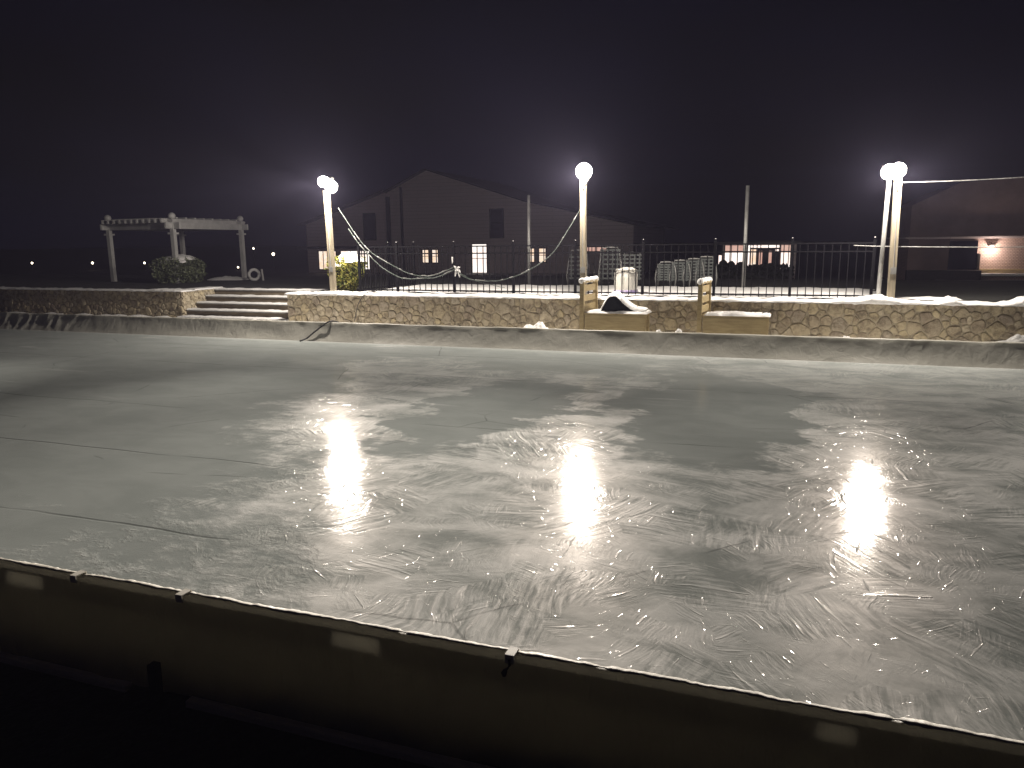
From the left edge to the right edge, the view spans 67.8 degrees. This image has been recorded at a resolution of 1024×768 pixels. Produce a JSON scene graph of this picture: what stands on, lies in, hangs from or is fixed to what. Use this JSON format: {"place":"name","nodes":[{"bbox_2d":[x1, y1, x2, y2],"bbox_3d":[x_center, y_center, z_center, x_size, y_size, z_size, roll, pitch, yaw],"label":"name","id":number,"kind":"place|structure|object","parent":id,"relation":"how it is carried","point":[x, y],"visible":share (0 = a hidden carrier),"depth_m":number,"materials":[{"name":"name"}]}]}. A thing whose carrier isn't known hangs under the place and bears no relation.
{"place":"outdoors","nodes":[
{"label":"outdoors","id":0,"kind":"place"},
{"bbox_2d":[0,662,500,767],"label":"ground","id":1,"kind":"structure","parent":0,"point":[49,721],"depth_m":3.57,"materials":[{"name":"black"}]},
{"bbox_2d":[0,286,220,316],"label":"stone wall","id":2,"kind":"structure","parent":1,"relation":"on","point":[172,302],"depth_m":21.70,"materials":[{"name":"beige stone"}]},
{"bbox_2d":[12,311,255,319],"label":"snow behind the rink","id":3,"kind":"structure","parent":1,"relation":"on","point":[103,314],"depth_m":21.43,"materials":[{"name":"white snow"}]},
{"bbox_2d":[579,276,651,330],"bbox_3d":[2.186,-1.550,15.874,1.416,1.356,0.952,3,11,19],"label":"wooden bench","id":4,"kind":"object","parent":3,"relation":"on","point":[595,318],"visible":0.73,"depth_m":15.59,"materials":[{"name":"brown wood"}]},
{"bbox_2d":[600,291,647,311],"bbox_3d":[2.300,-1.683,15.655,0.930,0.435,0.460,3,11,19],"label":"cushion","id":5,"kind":"object","parent":4,"relation":"on","point":[616,301],"visible":0.99,"depth_m":15.53,"materials":[{"name":"black fabric"}]},
{"bbox_2d":[697,277,770,334],"bbox_3d":[4.404,-1.426,15.090,1.386,1.356,0.952,3,11,19],"label":"wooden bench","id":6,"kind":"object","parent":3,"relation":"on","point":[737,322],"visible":0.93,"depth_m":14.78,"materials":[{"name":"brown wood"}]},
{"bbox_2d":[177,287,324,320],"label":"stone steps","id":7,"kind":"structure","parent":1,"relation":"on","point":[248,303],"depth_m":20.73,"materials":[{"name":"stone"},{"name":"snow"}]},
{"bbox_2d":[0,557,1023,767],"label":"rink board","id":8,"kind":"object","parent":1,"relation":"on","point":[430,700],"visible":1,"depth_m":3.34,"materials":[{"name":"black plastic"}]},
{"bbox_2d":[69,570,86,582],"bbox_3d":[-2.269,1.007,3.985,0.040,0.039,0.068,3,11,19],"label":"clamp","id":9,"kind":"object","parent":8,"relation":"attached to","point":[73,576],"visible":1,"depth_m":3.96,"materials":[{"name":"white plastic"}]},
{"bbox_2d":[175,588,191,602],"bbox_3d":[-1.619,1.043,3.756,0.040,0.039,0.068,3,11,19],"label":"clamp","id":10,"kind":"object","parent":8,"relation":"attached to","point":[179,595],"visible":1,"depth_m":3.73,"materials":[{"name":"white plastic"}]},
{"bbox_2d":[501,646,518,676],"bbox_3d":[-0.009,1.159,3.171,0.048,0.085,0.105,3,11,19],"label":"clamp","id":11,"kind":"object","parent":8,"relation":"attached to","point":[511,652],"visible":1,"depth_m":3.15,"materials":[{"name":"black plastic"}]},
{"bbox_2d":[0,312,1023,368],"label":"rink board","id":12,"kind":"object","parent":1,"relation":"on","point":[1008,355],"visible":1,"depth_m":14.83,"materials":[{"name":"grey wood"}]},
{"bbox_2d":[300,320,337,341],"bbox_3d":[-3.975,-1.211,16.931,1.508,0.426,0.212,-8,13,-36],"label":"pump hose","id":13,"kind":"object","parent":12,"relation":"on","point":[317,329],"visible":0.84,"depth_m":16.73,"materials":[{"name":"rubber"}]},
{"bbox_2d":[0,329,1023,740],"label":"ice surface","id":14,"kind":"object","parent":1,"relation":"on","point":[842,535],"visible":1,"depth_m":6.32,"materials":[{"name":"grey ice"}]},
{"bbox_2d":[523,321,548,328],"bbox_3d":[0.528,-1.056,15.881,1.259,0.516,0.757,3,11,19],"label":"snow pile","id":15,"kind":"object","parent":1,"relation":"on","point":[539,324],"visible":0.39,"depth_m":15.81,"materials":[{"name":"white snow"}]},
{"bbox_2d":[284,291,1023,341],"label":"stone wall","id":16,"kind":"structure","parent":1,"relation":"on","point":[886,317],"depth_m":15.83,"materials":[{"name":"beige stone"}]},
{"bbox_2d":[323,177,336,290],"bbox_3d":[-4.446,-3.518,18.446,0.424,2.913,0.930,-5,12,-24],"label":"floodlight pole","id":17,"kind":"object","parent":16,"relation":"on","point":[329,235],"visible":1,"depth_m":18.75,"materials":[{"name":"brown wood"}]},
{"bbox_2d":[354,290,380,322],"bbox_3d":[-3.487,-1.830,18.559,0.870,0.847,0.282,-9,14,-38],"label":"power cord","id":18,"kind":"object","parent":16,"relation":"hanging from","point":[359,301],"visible":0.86,"depth_m":18.44,"materials":[{"name":"rubber"}]},
{"bbox_2d":[580,165,589,293],"bbox_3d":[1.573,-3.215,16.390,0.350,2.950,0.649,3,11,19],"label":"floodlight pole","id":19,"kind":"object","parent":16,"relation":"on","point":[583,225],"visible":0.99,"depth_m":16.58,"materials":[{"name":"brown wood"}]},
{"bbox_2d":[876,173,894,294],"bbox_3d":[7.236,-2.799,14.779,0.175,2.510,0.084,3,11,19],"label":"metal pole","id":20,"kind":"object","parent":16,"relation":"on","point":[884,232],"visible":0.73,"depth_m":14.74,"materials":[{"name":"white metal"}]},
{"bbox_2d":[887,163,901,297],"bbox_3d":[7.139,-2.792,14.459,0.449,2.717,0.630,3,11,19],"label":"floodlight pole","id":21,"kind":"object","parent":16,"relation":"on","point":[892,168],"visible":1,"depth_m":14.57,"materials":[{"name":"white wood"}]},
{"bbox_2d":[854,245,1023,247],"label":"overhead wire","id":22,"kind":"object","parent":21,"relation":"attached to","point":[943,247],"visible":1,"depth_m":14.43,"materials":[{"name":"grey metal"}]},
{"bbox_2d":[904,177,1023,182],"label":"overhead wire","id":23,"kind":"object","parent":21,"relation":"attached to","point":[964,180],"visible":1,"depth_m":14.12,"materials":[{"name":"black metal"}]},
{"bbox_2d":[997,334,1023,341],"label":"snow pile","id":24,"kind":"object","parent":1,"relation":"on","point":[1017,338],"visible":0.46,"depth_m":13.22,"materials":[{"name":"white snow"}]},
{"bbox_2d":[0,241,1023,301],"bbox_3d":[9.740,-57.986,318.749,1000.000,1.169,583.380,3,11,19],"label":"terrace ground","id":25,"kind":"structure","parent":0,"point":[63,268],"depth_m":54.78,"materials":[{"name":"white snow"}]},
{"bbox_2d":[100,212,247,282],"bbox_3d":[-12.059,-4.713,27.630,4.278,2.735,4.990,3,11,19],"label":"pergola","id":26,"kind":"object","parent":25,"relation":"on","point":[172,223],"visible":0.97,"depth_m":26.33,"materials":[{"name":"grey wood"}]},
{"bbox_2d":[148,254,207,282],"bbox_3d":[-11.214,-3.868,25.616,1.811,1.009,1.855,3,11,19],"label":"bush","id":27,"kind":"object","parent":25,"relation":"on","point":[191,269],"visible":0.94,"depth_m":25.16,"materials":[{"name":"green plant"}]},
{"bbox_2d":[208,276,248,279],"bbox_3d":[-10.192,-3.776,27.299,1.718,0.196,1.306,3,11,19],"label":"snow pile","id":28,"kind":"object","parent":25,"relation":"on","point":[228,278],"visible":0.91,"depth_m":27.00,"materials":[{"name":"white snow"}]},
{"bbox_2d":[247,268,260,280],"bbox_3d":[-8.912,-3.780,26.313,0.450,0.445,0.110,-7,12,-30],"label":"life ring","id":29,"kind":"object","parent":25,"relation":"on","point":[255,270],"visible":0.99,"depth_m":26.28,"materials":[{"name":"white plastic"}]},
{"bbox_2d":[325,252,366,291],"bbox_3d":[-4.273,-2.887,19.650,1.103,1.047,1.065,-3,11,-10],"label":"bush","id":30,"kind":"object","parent":25,"relation":"on","point":[346,266],"visible":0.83,"depth_m":19.39,"materials":[{"name":"green plant"}]},
{"bbox_2d":[296,168,680,275],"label":"gabled house","id":31,"kind":"structure","parent":25,"relation":"on","point":[424,207],"depth_m":57.70,"materials":[{"name":"wood"}]},
{"bbox_2d":[318,250,336,269],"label":"window","id":32,"kind":"structure","parent":31,"relation":"in","point":[322,254],"depth_m":62.47,"materials":[{"name":"grey glass"}]},
{"bbox_2d":[340,250,369,269],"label":"window","id":33,"kind":"structure","parent":31,"relation":"in","point":[341,251],"depth_m":61.23,"materials":[{"name":"grey glass"}]},
{"bbox_2d":[363,213,376,240],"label":"window","id":34,"kind":"structure","parent":31,"relation":"in","point":[369,219],"depth_m":60.52,"materials":[{"name":"black glass"}]},
{"bbox_2d":[422,249,429,262],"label":"window","id":35,"kind":"structure","parent":31,"relation":"in","point":[427,260],"depth_m":58.89,"materials":[{"name":"grey glass"}]},
{"bbox_2d":[431,249,438,262],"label":"window","id":36,"kind":"structure","parent":31,"relation":"in","point":[433,256],"depth_m":58.63,"materials":[{"name":"grey glass"}]},
{"bbox_2d":[471,243,487,272],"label":"window","id":37,"kind":"structure","parent":31,"relation":"in","point":[474,250],"depth_m":57.43,"materials":[{"name":"white glass"}]},
{"bbox_2d":[489,208,503,237],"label":"window","id":38,"kind":"structure","parent":31,"relation":"in","point":[496,216],"depth_m":56.49,"materials":[{"name":"black glass"}]},
{"bbox_2d":[532,248,534,262],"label":"window","id":39,"kind":"structure","parent":31,"relation":"in","point":[533,249],"depth_m":55.97,"materials":[{"name":"grey glass"}]},
{"bbox_2d":[538,248,546,262],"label":"window","id":40,"kind":"structure","parent":31,"relation":"in","point":[540,256],"depth_m":55.74,"materials":[{"name":"grey glass"}]},
{"bbox_2d":[587,246,606,251],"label":"window","id":41,"kind":"structure","parent":31,"relation":"in","point":[591,248],"depth_m":54.33,"materials":[{"name":"grey"}]},
{"bbox_2d":[527,195,530,284],"bbox_3d":[0.484,-4.086,21.750,0.100,2.530,0.095,3,11,19],"label":"bare pole","id":42,"kind":"object","parent":25,"relation":"on","point":[528,241],"visible":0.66,"depth_m":21.72,"materials":[{"name":"grey metal"}]},
{"bbox_2d":[357,237,876,297],"bbox_3d":[2.195,-2.861,18.550,11.788,1.286,3.065,3,11,19],"label":"iron fence","id":43,"kind":"object","parent":25,"relation":"on","point":[513,253],"visible":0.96,"depth_m":17.22,"materials":[{"name":"black metal"}]},
{"bbox_2d":[338,208,453,276],"bbox_3d":[-2.830,-3.466,18.533,3.141,1.690,0.024,3,11,19],"label":"garland","id":44,"kind":"object","parent":43,"relation":"hanging from","point":[389,263],"visible":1,"depth_m":18.68},
{"bbox_2d":[348,229,454,278],"bbox_3d":[-2.705,-3.168,18.513,2.862,1.241,0.024,3,11,19],"label":"garland","id":45,"kind":"object","parent":43,"relation":"hanging from","point":[392,273],"visible":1,"depth_m":18.67},
{"bbox_2d":[457,210,579,281],"bbox_3d":[0.119,-3.181,17.492,3.053,1.657,0.024,3,11,19],"label":"garland","id":46,"kind":"object","parent":43,"relation":"hanging from","point":[532,267],"visible":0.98,"depth_m":17.43},
{"bbox_2d":[452,257,460,276],"bbox_3d":[-1.330,-2.779,18.114,0.238,0.483,0.073,3,11,19],"label":"bow","id":47,"kind":"object","parent":46,"relation":"attached to","point":[456,270],"visible":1,"depth_m":18.12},
{"bbox_2d":[363,284,960,299],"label":"snow on pool deck","id":48,"kind":"structure","parent":25,"relation":"on","point":[801,290],"depth_m":18.17,"materials":[{"name":"white snow"}]},
{"bbox_2d":[566,249,594,284],"bbox_3d":[1.920,-3.253,21.217,0.674,0.985,0.582,4,12,25],"label":"patio chair","id":49,"kind":"object","parent":48,"relation":"on","point":[571,265],"visible":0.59,"depth_m":21.07,"materials":[{"name":"grey plastic"}]},
{"bbox_2d":[598,247,623,285],"bbox_3d":[2.739,-3.242,20.922,0.674,1.055,0.582,3,11,18],"label":"patio chair","id":50,"kind":"object","parent":48,"relation":"on","point":[612,263],"visible":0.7,"depth_m":20.71,"materials":[{"name":"grey plastic"}]},
{"bbox_2d":[614,267,637,295],"bbox_3d":[2.597,-2.337,17.368,0.524,0.623,0.524,3,11,19],"label":"white bin","id":51,"kind":"object","parent":48,"relation":"on","point":[619,277],"visible":0.67,"depth_m":17.14,"materials":[{"name":"plastic"}]},
{"bbox_2d":[620,253,641,279],"bbox_3d":[3.275,-3.143,20.743,0.674,0.915,0.582,1,11,11],"label":"patio chair","id":52,"kind":"object","parent":48,"relation":"on","point":[634,259],"visible":0.3,"depth_m":20.48,"materials":[{"name":"grey plastic"}]},
{"bbox_2d":[655,261,676,285],"bbox_3d":[4.077,-2.902,20.067,0.570,0.675,0.582,2,11,16],"label":"patio chair","id":53,"kind":"object","parent":48,"relation":"on","point":[660,266],"visible":0.85,"depth_m":19.83,"materials":[{"name":"grey plastic"}]},
{"bbox_2d":[669,259,690,286],"bbox_3d":[4.432,-2.912,19.989,0.570,0.715,0.582,2,11,16],"label":"patio chair","id":54,"kind":"object","parent":48,"relation":"on","point":[679,272],"visible":0.67,"depth_m":19.74,"materials":[{"name":"grey plastic"}]},
{"bbox_2d":[682,258,704,286],"bbox_3d":[4.769,-2.923,19.919,0.570,0.755,0.582,2,11,16],"label":"patio chair","id":55,"kind":"object","parent":48,"relation":"on","point":[695,270],"visible":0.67,"depth_m":19.67,"materials":[{"name":"grey plastic"}]},
{"bbox_2d":[695,256,717,286],"bbox_3d":[5.077,-2.940,19.857,0.570,0.805,0.582,2,11,16],"label":"patio chair","id":56,"kind":"object","parent":48,"relation":"on","point":[709,266],"visible":0.66,"depth_m":19.61,"materials":[{"name":"grey plastic"}]},
{"bbox_2d":[741,185,749,286],"bbox_3d":[5.918,-3.705,19.303,0.100,2.570,0.095,3,11,19],"label":"bare pole","id":57,"kind":"object","parent":48,"relation":"on","point":[746,214],"visible":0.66,"depth_m":19.23,"materials":[{"name":"grey metal"}]},
{"bbox_2d":[677,263,794,278],"bbox_3d":[8.976,-4.409,30.708,4.578,0.969,0.974,3,11,19],"label":"hedge","id":58,"kind":"object","parent":25,"relation":"on","point":[755,271],"visible":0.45,"depth_m":30.23,"materials":[{"name":"black plant"}]},
{"bbox_2d":[883,178,1023,279],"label":"shingled building","id":59,"kind":"structure","parent":25,"relation":"on","point":[987,213],"depth_m":36.12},
{"bbox_2d":[947,241,977,269],"bbox_3d":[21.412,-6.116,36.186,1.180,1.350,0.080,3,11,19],"label":"door","id":60,"kind":"structure","parent":59,"relation":"in","point":[958,258],"depth_m":36.16,"materials":[{"name":"black glass"}]},
{"bbox_2d":[0,0,1023,289],"label":"sky","id":61,"kind":"structure","parent":0,"point":[118,109],"materials":[{"name":"black"}]},
{"bbox_2d":[719,260,727,264],"bbox_3d":[9.556,-5.164,34.459,0.550,0.901,0.555,3,11,19],"label":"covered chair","id":62,"kind":"object","parent":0,"point":[724,262],"visible":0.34,"depth_m":34.27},
{"bbox_2d":[718,241,800,278],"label":"pool house","id":63,"kind":"structure","parent":0,"point":[764,256],"depth_m":37.67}
]}

